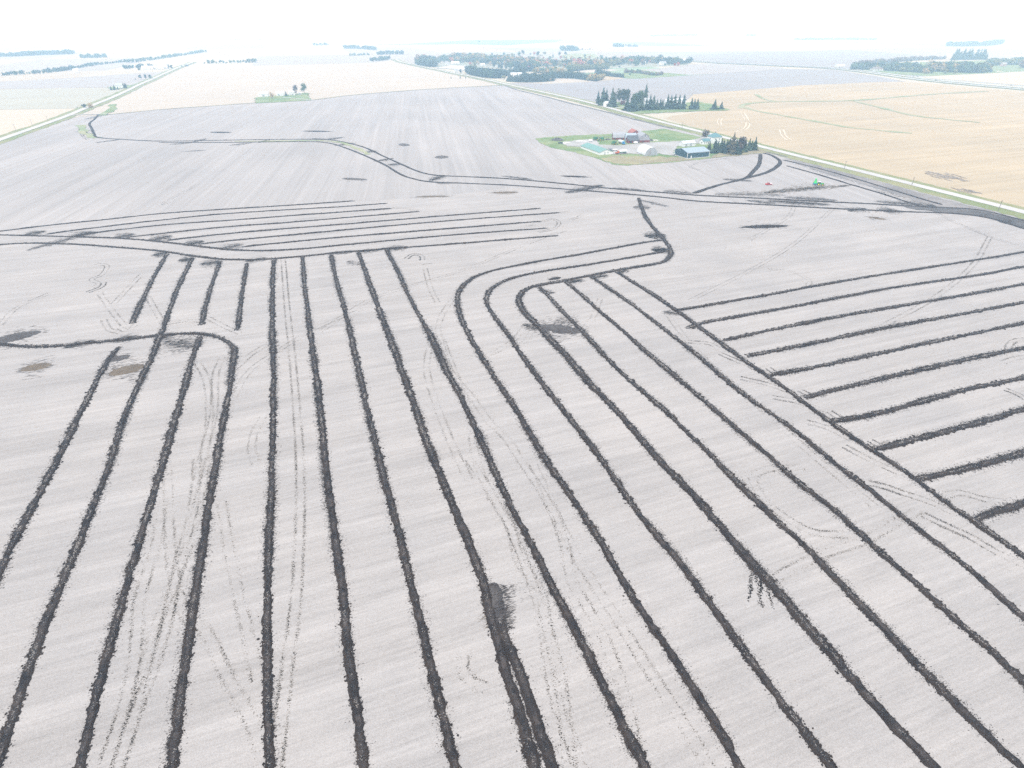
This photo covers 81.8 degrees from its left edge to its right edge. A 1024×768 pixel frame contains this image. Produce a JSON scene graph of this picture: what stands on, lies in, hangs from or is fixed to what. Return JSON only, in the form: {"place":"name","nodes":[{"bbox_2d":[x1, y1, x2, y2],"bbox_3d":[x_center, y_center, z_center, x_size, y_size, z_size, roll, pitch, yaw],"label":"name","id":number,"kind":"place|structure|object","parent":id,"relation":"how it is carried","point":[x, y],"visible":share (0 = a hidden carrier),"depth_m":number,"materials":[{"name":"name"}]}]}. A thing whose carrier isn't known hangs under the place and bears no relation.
{"place":"outdoors","nodes":[
{"label":"outdoors","id":0,"kind":"place"},
{"bbox_2d":[0,109,72,134],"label":"stubble field","id":1,"kind":"structure","parent":0,"point":[10,120],"depth_m":843.91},
{"bbox_2d":[0,88,122,109],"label":"hay field","id":2,"kind":"structure","parent":0,"point":[42,98],"depth_m":1094.62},
{"bbox_2d":[0,71,163,88],"bbox_3d":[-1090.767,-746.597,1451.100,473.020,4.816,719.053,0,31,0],"label":"tilled field","id":3,"kind":"structure","parent":0,"point":[105,81],"depth_m":1393.77,"materials":[{"name":"soil"}]},
{"bbox_2d":[0,62,192,140],"bbox_3d":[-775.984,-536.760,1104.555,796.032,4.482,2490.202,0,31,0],"label":"gravel road","id":4,"kind":"structure","parent":0,"point":[48,122],"depth_m":900.32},
{"bbox_2d":[0,62,195,143],"bbox_3d":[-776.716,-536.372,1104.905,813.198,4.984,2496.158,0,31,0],"label":"road verge","id":5,"kind":"structure","parent":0,"point":[63,119],"depth_m":914.05,"materials":[{"name":"green plant"}]},
{"bbox_2d":[254,93,310,102],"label":"farm lawn","id":6,"kind":"structure","parent":0,"point":[269,99],"depth_m":1079.96,"materials":[{"name":"green plant"}]},
{"bbox_2d":[73,60,497,117],"bbox_3d":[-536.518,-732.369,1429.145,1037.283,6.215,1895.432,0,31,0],"label":"stubble field","id":7,"kind":"structure","parent":0,"point":[194,87],"depth_m":1391.70,"materials":[{"name":"plant"}]},
{"bbox_2d":[234,140,369,154],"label":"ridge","id":8,"kind":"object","parent":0,"point":[359,149],"depth_m":676.38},
{"bbox_2d":[381,39,564,44],"bbox_3d":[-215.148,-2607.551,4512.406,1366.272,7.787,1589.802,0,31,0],"label":"wheat field","id":9,"kind":"structure","parent":0,"point":[499,42],"depth_m":4537.71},
{"bbox_2d":[2,114,998,598],"bbox_3d":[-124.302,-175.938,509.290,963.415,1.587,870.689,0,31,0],"label":"scattered soil","id":10,"kind":"structure","parent":0,"point":[436,178],"depth_m":361.58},
{"bbox_2d":[0,86,1019,229],"bbox_3d":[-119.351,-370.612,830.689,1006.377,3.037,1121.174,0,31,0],"label":"tilled field","id":11,"kind":"structure","parent":0,"point":[62,172],"depth_m":578.39,"materials":[{"name":"soil"}]},
{"bbox_2d":[88,114,1023,220],"bbox_3d":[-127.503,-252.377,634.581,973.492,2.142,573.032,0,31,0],"label":"soil ridge","id":12,"kind":"structure","parent":11,"relation":"on","point":[92,129],"depth_m":492.70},
{"bbox_2d":[158,141,1023,228],"bbox_3d":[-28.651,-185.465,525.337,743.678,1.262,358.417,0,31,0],"label":"soil ridge","id":13,"kind":"structure","parent":11,"relation":"on","point":[395,171],"depth_m":468.40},
{"bbox_2d":[693,154,762,193],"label":"soil ridge","id":14,"kind":"structure","parent":11,"relation":"on","point":[756,167],"depth_m":514.98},
{"bbox_2d":[745,153,781,178],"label":"soil ridge","id":15,"kind":"structure","parent":11,"relation":"on","point":[779,164],"depth_m":551.27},
{"bbox_2d":[788,166,919,205],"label":"soil ridge","id":16,"kind":"structure","parent":11,"relation":"on","point":[856,186],"depth_m":490.25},
{"bbox_2d":[784,160,942,204],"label":"soil ridge","id":17,"kind":"structure","parent":11,"relation":"on","point":[867,182],"depth_m":501.36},
{"bbox_2d":[0,188,1023,767],"bbox_3d":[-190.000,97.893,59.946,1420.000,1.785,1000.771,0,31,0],"label":"tilled field","id":18,"kind":"structure","parent":0,"point":[720,248],"depth_m":172.98,"materials":[{"name":"soil"}]},
{"bbox_2d":[0,331,40,342],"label":"earth mound","id":19,"kind":"object","parent":18,"relation":"on","point":[15,337],"visible":1,"depth_m":254.37,"materials":[{"name":"soil"}]},
{"bbox_2d":[21,363,51,370],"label":"muddy puddle","id":20,"kind":"object","parent":18,"relation":"on","point":[35,367],"visible":1,"depth_m":231.71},
{"bbox_2d":[0,346,123,587],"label":"soil ridge","id":21,"kind":"structure","parent":18,"relation":"on","point":[21,528],"depth_m":177.57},
{"bbox_2d":[0,257,196,767],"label":"soil ridge","id":22,"kind":"structure","parent":18,"relation":"on","point":[26,675],"depth_m":149.55,"materials":[{"name":"soil"}]},
{"bbox_2d":[0,331,241,767],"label":"soil ridge","id":23,"kind":"structure","parent":18,"relation":"on","point":[178,708],"depth_m":148.18,"materials":[{"name":"soil"}]},
{"bbox_2d":[109,364,144,375],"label":"muddy puddle","id":24,"kind":"object","parent":18,"relation":"on","point":[132,368],"visible":1,"depth_m":229.90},
{"bbox_2d":[72,335,203,767],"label":"soil ridge","id":25,"kind":"structure","parent":18,"relation":"on","point":[92,710],"depth_m":143.45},
{"bbox_2d":[127,254,169,323],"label":"soil ridge","id":26,"kind":"structure","parent":18,"relation":"on","point":[137,311],"depth_m":293.50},
{"bbox_2d":[0,200,354,231],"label":"soil ridge","id":27,"kind":"structure","parent":18,"relation":"on","point":[173,212],"depth_m":422.20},
{"bbox_2d":[197,260,223,325],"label":"soil ridge","id":28,"kind":"structure","parent":18,"relation":"on","point":[204,310],"depth_m":292.44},
{"bbox_2d":[45,203,386,234],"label":"soil ridge","id":29,"kind":"structure","parent":18,"relation":"on","point":[208,215],"depth_m":416.07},
{"bbox_2d":[76,208,391,235],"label":"soil ridge","id":30,"kind":"structure","parent":18,"relation":"on","point":[234,219],"depth_m":407.04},
{"bbox_2d":[234,263,248,330],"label":"soil ridge","id":31,"kind":"structure","parent":18,"relation":"on","point":[238,320],"depth_m":289.27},
{"bbox_2d":[257,259,282,767],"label":"soil ridge","id":32,"kind":"structure","parent":18,"relation":"on","point":[268,721],"depth_m":150.28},
{"bbox_2d":[127,211,419,237],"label":"soil ridge","id":33,"kind":"structure","parent":18,"relation":"on","point":[270,223],"depth_m":398.63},
{"bbox_2d":[0,228,548,251],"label":"soil ridge","id":34,"kind":"structure","parent":18,"relation":"on","point":[201,246],"depth_m":368.10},
{"bbox_2d":[0,235,557,260],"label":"soil ridge","id":35,"kind":"structure","parent":18,"relation":"on","point":[216,258],"depth_m":355.07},
{"bbox_2d":[299,256,375,767],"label":"soil ridge","id":36,"kind":"structure","parent":18,"relation":"on","point":[362,750],"depth_m":149.56,"materials":[{"name":"soil"}]},
{"bbox_2d":[166,208,540,241],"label":"soil ridge","id":37,"kind":"structure","parent":18,"relation":"on","point":[363,222],"depth_m":397.03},
{"bbox_2d":[200,212,558,244],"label":"soil ridge","id":38,"kind":"structure","parent":18,"relation":"on","point":[317,232],"depth_m":389.64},
{"bbox_2d":[242,221,540,247],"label":"soil ridge","id":39,"kind":"structure","parent":18,"relation":"on","point":[389,233],"depth_m":380.55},
{"bbox_2d":[327,254,461,767],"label":"soil ridge","id":40,"kind":"structure","parent":18,"relation":"on","point":[451,753],"depth_m":149.53,"materials":[{"name":"soil"}]},
{"bbox_2d":[356,251,544,767],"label":"soil ridge","id":41,"kind":"structure","parent":18,"relation":"on","point":[530,752],"depth_m":149.55,"materials":[{"name":"soil"}]},
{"bbox_2d":[488,582,506,622],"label":"earth mound","id":42,"kind":"object","parent":18,"relation":"on","point":[496,598],"visible":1,"depth_m":137.78,"materials":[{"name":"soil"}]},
{"bbox_2d":[489,584,516,629],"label":"raked soil","id":43,"kind":"structure","parent":18,"relation":"on","point":[508,609],"depth_m":137.04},
{"bbox_2d":[0,128,1023,767],"bbox_3d":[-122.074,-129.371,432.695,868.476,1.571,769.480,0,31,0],"label":"tyre tracks","id":44,"kind":"object","parent":18,"relation":"on","point":[176,594],"visible":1,"depth_m":151.27,"materials":[{"name":"soil"}]},
{"bbox_2d":[384,249,651,767],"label":"soil ridge","id":45,"kind":"structure","parent":18,"relation":"on","point":[634,746],"depth_m":146.25,"materials":[{"name":"soil"}]},
{"bbox_2d":[498,616,564,767],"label":"soil ridge","id":46,"kind":"structure","parent":18,"relation":"on","point":[541,736],"depth_m":117.06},
{"bbox_2d":[89,253,1019,538],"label":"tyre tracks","id":47,"kind":"object","parent":18,"relation":"on","point":[793,399],"visible":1,"depth_m":191.27,"materials":[{"name":"soil"}]},
{"bbox_2d":[540,324,580,333],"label":"earth mound","id":48,"kind":"object","parent":18,"relation":"on","point":[559,328],"visible":1,"depth_m":260.47,"materials":[{"name":"soil"}]},
{"bbox_2d":[453,239,744,767],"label":"soil ridge","id":49,"kind":"structure","parent":18,"relation":"on","point":[723,737],"depth_m":154.31,"materials":[{"name":"soil"}]},
{"bbox_2d":[483,250,839,767],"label":"soil ridge","id":50,"kind":"structure","parent":18,"relation":"on","point":[809,738],"depth_m":149.55,"materials":[{"name":"soil"}]},
{"bbox_2d":[478,184,931,627],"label":"brown soil","id":51,"kind":"structure","parent":18,"relation":"on","point":[800,188],"depth_m":478.97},
{"bbox_2d":[514,198,941,767],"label":"soil ridge","id":52,"kind":"structure","parent":18,"relation":"on","point":[818,639],"depth_m":152.16,"materials":[{"name":"soil"}]},
{"bbox_2d":[747,571,773,608],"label":"tyre tracks","id":53,"kind":"object","parent":18,"relation":"on","point":[759,590],"visible":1,"depth_m":140.83,"materials":[{"name":"black soil"}]},
{"bbox_2d":[536,286,1023,767],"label":"soil ridge","id":54,"kind":"structure","parent":18,"relation":"on","point":[945,693],"depth_m":142.12,"materials":[{"name":"soil"}]},
{"bbox_2d":[564,281,1023,692],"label":"soil ridge","id":55,"kind":"structure","parent":18,"relation":"on","point":[1002,661],"depth_m":162.95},
{"bbox_2d":[587,276,1023,625],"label":"soil ridge","id":56,"kind":"structure","parent":18,"relation":"on","point":[1002,598],"depth_m":178.62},
{"bbox_2d":[615,271,1023,559],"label":"soil ridge","id":57,"kind":"structure","parent":18,"relation":"on","point":[976,523],"depth_m":194.31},
{"bbox_2d":[677,250,1023,310],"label":"soil ridge","id":58,"kind":"structure","parent":18,"relation":"on","point":[806,287],"depth_m":307.74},
{"bbox_2d":[688,266,1023,328],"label":"soil ridge","id":59,"kind":"structure","parent":18,"relation":"on","point":[708,321],"depth_m":290.65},
{"bbox_2d":[722,282,1023,341],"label":"soil ridge","id":60,"kind":"structure","parent":18,"relation":"on","point":[808,322],"depth_m":276.23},
{"bbox_2d":[744,300,1023,357],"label":"soil ridge","id":61,"kind":"structure","parent":18,"relation":"on","point":[831,339],"depth_m":259.95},
{"bbox_2d":[768,321,1023,376],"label":"soil ridge","id":62,"kind":"structure","parent":18,"relation":"on","point":[864,356],"depth_m":242.97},
{"bbox_2d":[800,345,1023,399],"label":"soil ridge","id":63,"kind":"structure","parent":18,"relation":"on","point":[910,372],"depth_m":228.70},
{"bbox_2d":[829,374,1023,424],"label":"soil ridge","id":64,"kind":"structure","parent":18,"relation":"on","point":[922,401],"depth_m":210.93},
{"bbox_2d":[870,405,1023,451],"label":"soil ridge","id":65,"kind":"structure","parent":18,"relation":"on","point":[927,435],"depth_m":195.47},
{"bbox_2d":[916,446,1023,481],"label":"soil ridge","id":66,"kind":"structure","parent":18,"relation":"on","point":[996,460],"depth_m":179.92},
{"bbox_2d":[968,498,1023,523],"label":"soil ridge","id":67,"kind":"structure","parent":18,"relation":"on","point":[1013,507],"depth_m":163.33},
{"bbox_2d":[0,28,1023,127],"bbox_3d":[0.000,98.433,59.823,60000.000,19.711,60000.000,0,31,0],"label":"ground","id":68,"kind":"structure","parent":0,"point":[277,46],"depth_m":3968.69,"materials":[{"name":"white"}]},
{"bbox_2d":[0,49,74,56],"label":"tree belt","id":69,"kind":"object","parent":68,"relation":"on","point":[40,52],"visible":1,"depth_m":2611.66,"materials":[{"name":"green plant"}]},
{"bbox_2d":[1,59,126,75],"bbox_3d":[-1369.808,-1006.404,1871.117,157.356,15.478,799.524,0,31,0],"label":"tree belt","id":70,"kind":"object","parent":68,"relation":"on","point":[48,71],"visible":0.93,"depth_m":1692.58,"materials":[{"name":"green plant"}]},
{"bbox_2d":[124,50,206,62],"bbox_3d":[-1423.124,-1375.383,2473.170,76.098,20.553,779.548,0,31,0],"label":"tree belt","id":71,"kind":"object","parent":68,"relation":"on","point":[161,57],"visible":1,"depth_m":2403.55,"materials":[{"name":"green plant"}]},
{"bbox_2d":[414,58,437,66],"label":"tree belt","id":72,"kind":"object","parent":68,"relation":"on","point":[426,62],"visible":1,"depth_m":1927.79,"materials":[{"name":"green plant"}]},
{"bbox_2d":[464,65,504,77],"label":"tree belt","id":73,"kind":"object","parent":68,"relation":"on","point":[484,72],"visible":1,"depth_m":1518.20,"materials":[{"name":"green plant"}]},
{"bbox_2d":[450,52,539,67],"bbox_3d":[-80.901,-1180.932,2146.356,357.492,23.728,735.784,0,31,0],"label":"tree belt","id":74,"kind":"object","parent":68,"relation":"on","point":[530,61],"visible":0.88,"depth_m":2089.41,"materials":[{"name":"green plant"}]},
{"bbox_2d":[506,73,554,81],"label":"tree belt","id":75,"kind":"object","parent":68,"relation":"on","point":[531,78],"visible":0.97,"depth_m":1384.69,"materials":[{"name":"plant"}]},
{"bbox_2d":[532,67,566,72],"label":"tree belt","id":76,"kind":"object","parent":68,"relation":"on","point":[543,70],"visible":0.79,"depth_m":1640.40,"materials":[{"name":"green plant"}]},
{"bbox_2d":[548,70,597,80],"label":"tree belt","id":77,"kind":"object","parent":68,"relation":"on","point":[573,75],"visible":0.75,"depth_m":1470.81,"materials":[{"name":"plant"}]},
{"bbox_2d":[566,63,609,71],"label":"tree belt","id":78,"kind":"object","parent":68,"relation":"on","point":[574,67],"visible":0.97,"depth_m":1759.36,"materials":[{"name":"green plant"}]},
{"bbox_2d":[794,37,876,39],"bbox_3d":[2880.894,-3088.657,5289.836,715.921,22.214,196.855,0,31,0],"label":"tree belt","id":79,"kind":"object","parent":68,"relation":"on","point":[836,38],"visible":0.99,"depth_m":5299.85,"materials":[{"name":"green plant"}]},
{"bbox_2d":[857,55,946,63],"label":"tree belt","id":80,"kind":"object","parent":68,"relation":"on","point":[901,59],"visible":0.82,"depth_m":2177.02,"materials":[{"name":"green plant"}]},
{"bbox_2d":[950,48,988,59],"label":"tree belt","id":81,"kind":"object","parent":68,"relation":"on","point":[965,55],"visible":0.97,"depth_m":2301.03,"materials":[{"name":"plant"}]},
{"bbox_2d":[946,39,1004,45],"bbox_3d":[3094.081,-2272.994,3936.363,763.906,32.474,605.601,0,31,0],"label":"tree belt","id":82,"kind":"object","parent":68,"relation":"on","point":[977,43],"visible":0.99,"depth_m":3730.15,"materials":[{"name":"green plant"}]},
{"bbox_2d":[985,56,1023,64],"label":"tree belt","id":83,"kind":"object","parent":68,"relation":"on","point":[1011,61],"visible":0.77,"depth_m":1941.54,"materials":[{"name":"green plant"}]},
{"bbox_2d":[0,0,1023,27],"label":"sky","id":84,"kind":"structure","parent":0,"point":[13,13],"materials":[{"name":"white"}]},
{"bbox_2d":[517,78,599,82],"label":"stubble field","id":85,"kind":"structure","parent":0,"point":[559,80],"depth_m":1397.97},
{"bbox_2d":[436,58,687,71],"bbox_3d":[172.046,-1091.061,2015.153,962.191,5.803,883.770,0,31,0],"label":"town lawn","id":86,"kind":"structure","parent":0,"point":[624,65],"depth_m":1947.90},
{"bbox_2d":[535,57,633,65],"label":"tree belt","id":87,"kind":"object","parent":86,"relation":"on","point":[620,60],"visible":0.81,"depth_m":1966.05,"materials":[{"name":"green plant"}]},
{"bbox_2d":[628,55,692,63],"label":"tree belt","id":88,"kind":"object","parent":86,"relation":"on","point":[656,60],"visible":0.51,"depth_m":2008.18,"materials":[{"name":"green plant"}]},
{"bbox_2d":[505,85,670,127],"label":"ditch","id":89,"kind":"object","parent":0,"point":[593,108],"visible":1,"depth_m":929.00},
{"bbox_2d":[535,129,725,165],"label":"farm lawn","id":90,"kind":"structure","parent":0,"point":[663,135],"depth_m":679.71,"materials":[{"name":"green plant"}]},
{"bbox_2d":[674,146,709,158],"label":"machine shed","id":91,"kind":"structure","parent":90,"relation":"on","point":[694,152],"depth_m":596.25,"materials":[{"name":"blue metal"}]},
{"bbox_2d":[564,137,706,155],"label":"farmyard","id":92,"kind":"structure","parent":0,"point":[666,148],"depth_m":655.83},
{"bbox_2d":[580,143,613,154],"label":"barn","id":93,"kind":"structure","parent":92,"relation":"on","point":[595,149],"depth_m":618.08,"materials":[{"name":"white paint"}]},
{"bbox_2d":[637,144,656,155],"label":"arched shed","id":94,"kind":"structure","parent":92,"relation":"on","point":[644,149],"depth_m":605.38,"materials":[{"name":"white metal"}]},
{"bbox_2d":[601,155,692,164],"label":"dry lawn","id":95,"kind":"structure","parent":0,"point":[633,160],"depth_m":587.80,"materials":[{"name":"beige plant"}]},
{"bbox_2d":[624,70,686,78],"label":"wheat field","id":96,"kind":"structure","parent":0,"point":[635,75],"depth_m":1564.94,"materials":[{"name":"green plant"}]},
{"bbox_2d":[612,102,729,113],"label":"farm lawn","id":97,"kind":"structure","parent":0,"point":[704,106],"depth_m":938.76,"materials":[{"name":"green plant"}]},
{"bbox_2d":[509,69,905,102],"bbox_3d":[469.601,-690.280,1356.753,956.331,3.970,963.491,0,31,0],"label":"tilled field","id":98,"kind":"structure","parent":0,"point":[661,88],"depth_m":1368.02,"materials":[{"name":"grey soil"}]},
{"bbox_2d":[391,59,1023,218],"bbox_3d":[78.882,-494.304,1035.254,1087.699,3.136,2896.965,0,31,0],"label":"road verge","id":99,"kind":"structure","parent":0,"point":[963,200],"depth_m":559.38,"materials":[{"name":"green plant"}]},
{"bbox_2d":[395,59,1023,212],"bbox_3d":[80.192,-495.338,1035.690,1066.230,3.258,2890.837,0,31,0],"label":"gravel road","id":100,"kind":"structure","parent":0,"point":[921,186],"depth_m":570.52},
{"bbox_2d":[642,63,782,74],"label":"tilled field","id":101,"kind":"structure","parent":0,"point":[698,69],"depth_m":1762.12,"materials":[{"name":"soil"}]},
{"bbox_2d":[711,149,767,157],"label":"dry lawn","id":102,"kind":"structure","parent":0,"point":[744,153],"depth_m":614.99,"materials":[{"name":"beige plant"}]},
{"bbox_2d":[725,134,736,154],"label":"conifer","id":103,"kind":"object","parent":102,"relation":"on","point":[732,145],"visible":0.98,"depth_m":607.43,"materials":[{"name":"green plant"}]},
{"bbox_2d":[687,50,928,67],"bbox_3d":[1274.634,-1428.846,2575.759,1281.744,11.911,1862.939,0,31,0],"label":"tilled field","id":104,"kind":"structure","parent":0,"point":[832,58],"depth_m":2423.14,"materials":[{"name":"grey soil"}]},
{"bbox_2d":[741,106,909,132],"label":"grass waterway","id":105,"kind":"object","parent":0,"point":[822,122],"depth_m":811.58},
{"bbox_2d":[665,82,1023,206],"bbox_3d":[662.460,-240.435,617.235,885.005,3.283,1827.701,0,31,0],"label":"stubble field","id":106,"kind":"structure","parent":0,"point":[985,155],"depth_m":773.55,"materials":[{"name":"plant"}]},
{"bbox_2d":[925,171,979,192],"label":"stubble stain","id":107,"kind":"object","parent":106,"relation":"on","point":[948,177],"visible":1,"depth_m":518.40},
{"bbox_2d":[693,60,1023,89],"bbox_3d":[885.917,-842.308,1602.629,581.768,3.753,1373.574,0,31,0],"label":"highway median","id":108,"kind":"object","parent":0,"point":[858,70],"visible":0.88,"depth_m":1516.55,"materials":[{"name":"green plant"}]},
{"bbox_2d":[698,61,1019,88],"bbox_3d":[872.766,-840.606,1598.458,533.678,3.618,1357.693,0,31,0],"label":"highway","id":109,"kind":"structure","parent":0,"point":[888,75],"depth_m":1506.08,"materials":[{"name":"asphalt"}]},
{"bbox_2d":[696,60,1023,87],"bbox_3d":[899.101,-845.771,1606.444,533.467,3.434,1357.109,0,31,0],"label":"highway","id":110,"kind":"structure","parent":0,"point":[892,74],"depth_m":1529.14,"materials":[{"name":"asphalt"}]},
{"bbox_2d":[737,91,988,107],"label":"grass waterway","id":111,"kind":"object","parent":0,"point":[852,100],"depth_m":1051.62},
{"bbox_2d":[786,158,1023,219],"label":"bare soil","id":112,"kind":"structure","parent":0,"point":[946,203],"depth_m":478.33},
{"bbox_2d":[860,60,1023,75],"bbox_3d":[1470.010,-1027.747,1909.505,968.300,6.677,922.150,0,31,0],"label":"town lawn","id":113,"kind":"structure","parent":0,"point":[1010,68],"depth_m":1642.43,"materials":[{"name":"green plant"}]},
{"bbox_2d":[850,61,934,72],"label":"tree belt","id":114,"kind":"object","parent":113,"relation":"on","point":[868,65],"visible":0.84,"depth_m":1685.46,"materials":[{"name":"green plant"}]},
{"bbox_2d":[926,59,993,72],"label":"tree belt","id":115,"kind":"object","parent":113,"relation":"on","point":[970,66],"visible":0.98,"depth_m":1607.12,"materials":[{"name":"green plant"}]},
{"bbox_2d":[904,206,1023,226],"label":"bare soil","id":116,"kind":"structure","parent":0,"point":[1017,222],"depth_m":422.22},
{"bbox_2d":[922,71,1023,84],"bbox_3d":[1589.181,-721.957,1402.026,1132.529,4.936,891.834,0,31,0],"label":"stubble field","id":117,"kind":"structure","parent":0,"point":[1015,78],"depth_m":1459.16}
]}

